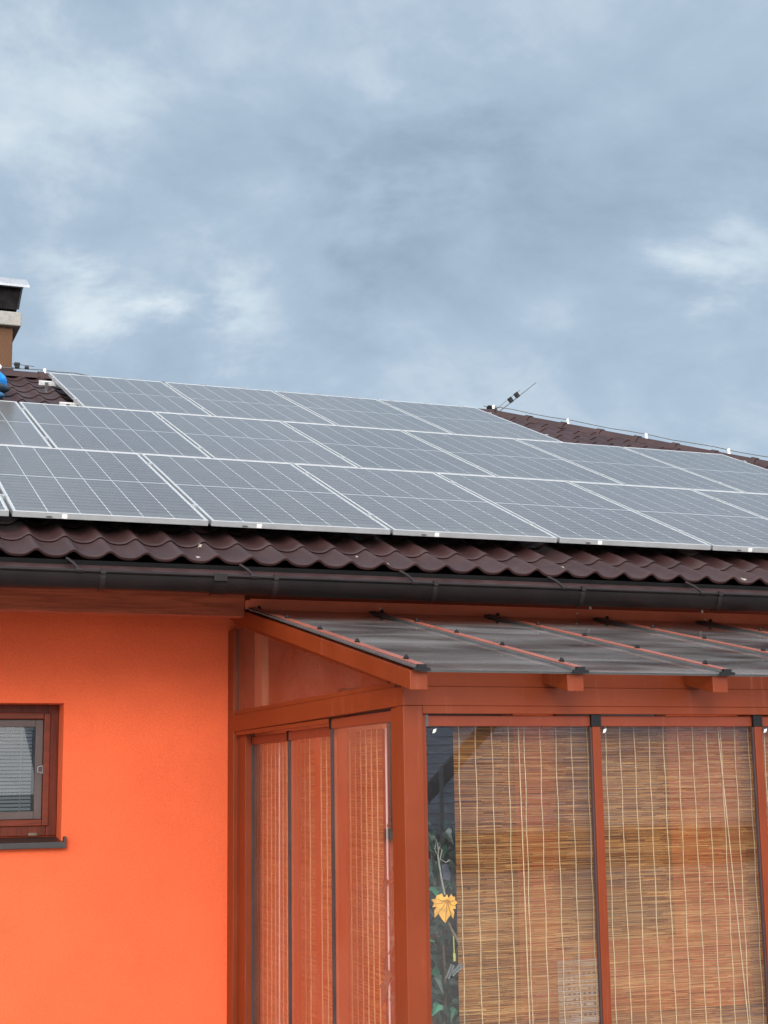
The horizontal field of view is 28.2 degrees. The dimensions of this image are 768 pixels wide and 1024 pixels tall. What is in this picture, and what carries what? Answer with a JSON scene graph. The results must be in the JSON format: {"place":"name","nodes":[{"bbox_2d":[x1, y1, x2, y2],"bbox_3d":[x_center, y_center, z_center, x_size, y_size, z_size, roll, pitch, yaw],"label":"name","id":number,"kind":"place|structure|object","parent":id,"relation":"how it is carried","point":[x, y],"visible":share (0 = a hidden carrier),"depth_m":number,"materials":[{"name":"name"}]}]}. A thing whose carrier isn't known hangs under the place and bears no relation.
{"place":"outdoors","nodes":[
{"label":"outdoors","id":0,"kind":"place"},
{"bbox_2d":[0,372,9,398],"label":"blue bundle","id":1,"kind":"object","parent":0,"point":[4,388],"visible":0.98,"depth_m":13.88,"materials":[{"name":"plastic"}]},
{"bbox_2d":[0,0,767,460],"label":"sky","id":2,"kind":"structure","parent":0,"point":[466,203],"materials":[{"name":"blue"}]},
{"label":"patio","id":3,"kind":"structure","parent":0,"visible":0},
{"bbox_2d":[0,277,767,1023],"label":"orange house","id":4,"kind":"structure","parent":3,"relation":"on","point":[114,843],"depth_m":9.44,"materials":[{"name":"paint"}]},
{"bbox_2d":[0,704,66,849],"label":"window","id":5,"kind":"structure","parent":4,"relation":"in","point":[42,821],"depth_m":9.43,"materials":[{"name":"brown wood"}]},
{"bbox_2d":[0,719,42,819],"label":"venetian blind","id":6,"kind":"object","parent":5,"relation":"attached to","point":[17,749],"visible":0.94,"depth_m":9.50,"materials":[{"name":"grey plastic"}]},
{"bbox_2d":[0,362,88,375],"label":"lightning wire","id":7,"kind":"object","parent":4,"relation":"attached to","point":[17,365],"visible":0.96,"depth_m":15.48,"materials":[{"name":"metal"}]},
{"bbox_2d":[39,377,490,413],"bbox_3d":[-1.049,-1.095,15.436,4.796,0.197,0.157,3,-11,-21],"label":"mounting rail","id":8,"kind":"object","parent":4,"relation":"attached to","point":[48,383],"visible":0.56,"depth_m":14.65,"materials":[{"name":"metal"}]},
{"bbox_2d":[59,398,547,435],"bbox_3d":[-0.583,-0.797,14.171,4.796,0.197,0.157,3,-11,-21],"label":"mounting rail","id":9,"kind":"object","parent":4,"relation":"attached to","point":[69,403],"visible":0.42,"depth_m":13.39,"materials":[{"name":"metal"}]},
{"bbox_2d":[48,373,211,415],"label":"solar panel","id":10,"kind":"object","parent":9,"relation":"attached to","point":[119,393],"visible":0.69,"depth_m":14.13,"materials":[{"name":"grey glass"}]},
{"bbox_2d":[164,382,334,424],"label":"solar panel","id":11,"kind":"object","parent":9,"relation":"attached to","point":[230,402],"visible":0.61,"depth_m":14.54,"materials":[{"name":"grey glass"}]},
{"bbox_2d":[274,391,452,433],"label":"solar panel","id":12,"kind":"object","parent":9,"relation":"attached to","point":[354,412],"visible":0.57,"depth_m":14.96,"materials":[{"name":"grey glass"}]},
{"bbox_2d":[378,399,561,441],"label":"solar panel","id":13,"kind":"object","parent":9,"relation":"attached to","point":[463,420],"visible":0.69,"depth_m":15.37,"materials":[{"name":"grey glass"}]},
{"bbox_2d":[0,494,710,549],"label":"mounting rail","id":14,"kind":"object","parent":4,"relation":"attached to","point":[196,505],"visible":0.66,"depth_m":9.42,"materials":[{"name":"metal"}]},
{"bbox_2d":[0,496,8,515],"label":"solar panel","id":15,"kind":"object","parent":14,"relation":"attached to","point":[4,510],"visible":1,"depth_m":8.64,"materials":[{"name":"glass"}]},
{"bbox_2d":[0,445,208,525],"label":"solar panel","id":16,"kind":"object","parent":14,"relation":"attached to","point":[53,483],"visible":1,"depth_m":9.54,"materials":[{"name":"grey glass"}]},
{"bbox_2d":[141,454,390,534],"bbox_3d":[-0.857,-0.140,10.232,1.134,0.035,2.181,3,11,-21],"label":"solar panel","id":17,"kind":"object","parent":14,"relation":"attached to","point":[248,494],"visible":0.92,"depth_m":9.99,"materials":[{"name":"grey glass"}]},
{"bbox_2d":[294,464,556,542],"bbox_3d":[0.220,-0.082,10.642,1.134,0.035,2.181,3,11,-21],"label":"solar panel","id":18,"kind":"object","parent":14,"relation":"attached to","point":[412,503],"visible":0.92,"depth_m":10.41,"materials":[{"name":"grey glass"}]},
{"bbox_2d":[436,473,710,549],"bbox_3d":[1.297,-0.024,11.052,1.134,0.035,2.181,3,11,-21],"label":"solar panel","id":19,"kind":"object","parent":14,"relation":"attached to","point":[564,512],"visible":0.91,"depth_m":10.83,"materials":[{"name":"grey glass"}]},
{"bbox_2d":[568,481,767,552],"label":"solar panel","id":20,"kind":"object","parent":14,"relation":"attached to","point":[716,525],"visible":0.9,"depth_m":11.46,"materials":[{"name":"grey glass"}]},
{"bbox_2d":[692,489,767,518],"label":"solar panel","id":21,"kind":"object","parent":14,"relation":"attached to","point":[755,503],"visible":0.68,"depth_m":12.44,"materials":[{"name":"grey glass"}]},
{"bbox_2d":[44,437,721,483],"bbox_3d":[0.231,-0.319,12.183,8.178,0.197,0.158,3,-11,-21],"label":"mounting rail","id":22,"kind":"object","parent":4,"relation":"attached to","point":[340,456],"visible":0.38,"depth_m":12.00,"materials":[{"name":"metal"}]},
{"bbox_2d":[0,400,52,447],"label":"solar panel","id":23,"kind":"object","parent":22,"relation":"attached to","point":[18,427],"visible":0.82,"depth_m":11.44,"materials":[{"name":"grey glass"}]},
{"bbox_2d":[19,402,210,457],"bbox_3d":[-2.167,-0.644,12.031,1.134,0.037,2.181,3,11,-21],"label":"solar panel","id":24,"kind":"object","parent":22,"relation":"attached to","point":[100,429],"visible":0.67,"depth_m":11.90,"materials":[{"name":"grey glass"}]},
{"bbox_2d":[155,412,358,467],"bbox_3d":[-1.090,-0.587,12.442,1.134,0.037,2.181,3,11,-21],"label":"solar panel","id":25,"kind":"object","parent":22,"relation":"attached to","point":[215,437],"visible":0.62,"depth_m":12.31,"materials":[{"name":"grey glass"}]},
{"bbox_2d":[282,421,495,476],"bbox_3d":[-0.013,-0.529,12.852,1.134,0.037,2.181,3,11,-21],"label":"solar panel","id":26,"kind":"object","parent":22,"relation":"attached to","point":[376,448],"visible":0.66,"depth_m":12.73,"materials":[{"name":"grey glass"}]},
{"bbox_2d":[402,430,623,484],"bbox_3d":[1.064,-0.471,13.263,1.134,0.037,2.181,3,11,-21],"label":"solar panel","id":27,"kind":"object","parent":22,"relation":"attached to","point":[505,457],"visible":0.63,"depth_m":13.15,"materials":[{"name":"grey glass"}]},
{"bbox_2d":[516,439,744,492],"bbox_3d":[2.141,-0.413,13.673,1.134,0.037,2.181,3,11,-21],"label":"solar panel","id":28,"kind":"object","parent":22,"relation":"attached to","point":[624,466],"visible":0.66,"depth_m":13.56,"materials":[{"name":"grey glass"}]},
{"bbox_2d":[623,447,767,493],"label":"solar panel","id":29,"kind":"object","parent":22,"relation":"attached to","point":[740,475],"visible":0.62,"depth_m":14.24,"materials":[{"name":"grey glass"}]},
{"bbox_2d":[21,408,746,461],"bbox_3d":[-0.235,-0.617,13.447,8.178,0.197,0.157,3,-11,-21],"label":"mounting rail","id":30,"kind":"object","parent":4,"relation":"attached to","point":[295,428],"visible":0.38,"depth_m":13.27,"materials":[{"name":"metal"}]},
{"bbox_2d":[339,688,521,1023],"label":"patio door","id":31,"kind":"structure","parent":4,"relation":"in","point":[439,744],"depth_m":10.11,"materials":[{"name":"brown glass"}]},
{"bbox_2d":[147,462,718,499],"bbox_3d":[-0.002,-0.169,11.237,8.178,0.197,0.157,3,-11,-21],"label":"mounting rail","id":32,"kind":"object","parent":4,"relation":"attached to","point":[450,481],"visible":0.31,"depth_m":11.46,"materials":[{"name":"metal"}]},
{"bbox_2d":[485,382,535,410],"bbox_3d":[1.454,-1.331,17.584,0.688,0.398,0.060,3,-11,-21],"label":"lightning rod","id":33,"kind":"object","parent":4,"relation":"attached to","point":[511,400],"visible":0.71,"depth_m":17.57,"materials":[{"name":"metal"}]},
{"bbox_2d":[553,714,675,940],"bbox_3d":[1.595,2.085,10.594,0.880,1.680,0.033,3,-11,-21],"label":"room window","id":34,"kind":"structure","parent":4,"relation":"in","point":[609,753],"depth_m":10.57,"materials":[{"name":"brown glass"}]},
{"bbox_2d":[492,405,767,456],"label":"lightning wire","id":35,"kind":"object","parent":4,"relation":"attached to","point":[646,434],"visible":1,"depth_m":16.52,"materials":[{"name":"metal"}]},
{"bbox_2d":[227,599,767,1023],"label":"conservatory","id":36,"kind":"object","parent":3,"relation":"on","point":[421,661],"visible":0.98,"depth_m":7.67,"materials":[{"name":"red paint"}]},
{"bbox_2d":[255,738,316,1023],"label":"reed blind","id":37,"kind":"object","parent":36,"relation":"hanging from","point":[310,782],"visible":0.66,"depth_m":8.98,"materials":[{"name":"beige wicker"}]},
{"bbox_2d":[320,724,390,1023],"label":"reed blind","id":38,"kind":"object","parent":36,"relation":"hanging from","point":[358,800],"visible":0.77,"depth_m":7.77,"materials":[{"name":"beige wicker"}]},
{"bbox_2d":[380,818,481,1023],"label":"ivy plant","id":39,"kind":"object","parent":36,"relation":"on","point":[449,1010],"visible":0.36,"depth_m":7.24,"materials":[{"name":"green plant"}]},
{"bbox_2d":[442,864,450,880],"bbox_3d":[0.294,1.697,7.195,0.045,0.080,0.003,3,-11,-21],"label":"paper tag","id":40,"kind":"object","parent":39,"relation":"attached to","point":[446,872],"visible":1,"depth_m":7.19,"materials":[{"name":"grey paper"}]},
{"bbox_2d":[431,839,458,960],"bbox_3d":[0.283,1.777,7.009,0.131,0.548,0.039,3,-11,-21],"label":"leaf ornament","id":41,"kind":"object","parent":36,"relation":"hanging from","point":[445,907],"visible":1,"depth_m":7.00,"materials":[{"name":"yellow plant"}]},
{"bbox_2d":[445,964,453,978],"bbox_3d":[0.299,2.091,6.954,0.046,0.066,0.010,3,-11,-21],"label":"clothes peg","id":42,"kind":"object","parent":36,"relation":"attached to","point":[449,971],"visible":1,"depth_m":6.95,"materials":[{"name":"grey plastic"}]},
{"bbox_2d":[452,963,462,975],"bbox_3d":[0.330,2.087,6.967,0.063,0.055,0.010,3,-11,-21],"label":"clothes peg","id":43,"kind":"object","parent":36,"relation":"attached to","point":[458,967],"visible":1,"depth_m":6.96,"materials":[{"name":"grey plastic"}]},
{"bbox_2d":[453,726,599,1023],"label":"reed blind","id":44,"kind":"object","parent":36,"relation":"hanging from","point":[571,759],"visible":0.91,"depth_m":7.22,"materials":[{"name":"beige wicker"}]},
{"bbox_2d":[564,940,582,959],"bbox_3d":[1.204,2.771,9.674,0.122,0.132,0.116,-6,-11,27],"label":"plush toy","id":45,"kind":"object","parent":36,"relation":"in","point":[574,949],"visible":0.16,"depth_m":9.64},
{"bbox_2d":[513,1010,722,1023],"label":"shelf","id":46,"kind":"object","parent":36,"relation":"on","point":[681,1018],"visible":0.27,"depth_m":9.82,"materials":[{"name":"brown wood"}]},
{"bbox_2d":[557,959,598,1023],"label":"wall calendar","id":47,"kind":"object","parent":46,"relation":"on","point":[585,1003],"depth_m":9.67,"materials":[{"name":"paper"}]},
{"bbox_2d":[600,726,766,1023],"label":"reed blind","id":48,"kind":"object","parent":36,"relation":"hanging from","point":[728,735],"visible":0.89,"depth_m":7.53,"materials":[{"name":"beige wicker"}]},
{"bbox_2d":[762,727,767,826],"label":"reed blind","id":49,"kind":"object","parent":36,"relation":"hanging from","point":[765,741],"visible":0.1,"depth_m":7.82,"materials":[{"name":"beige wicker"}]}
]}

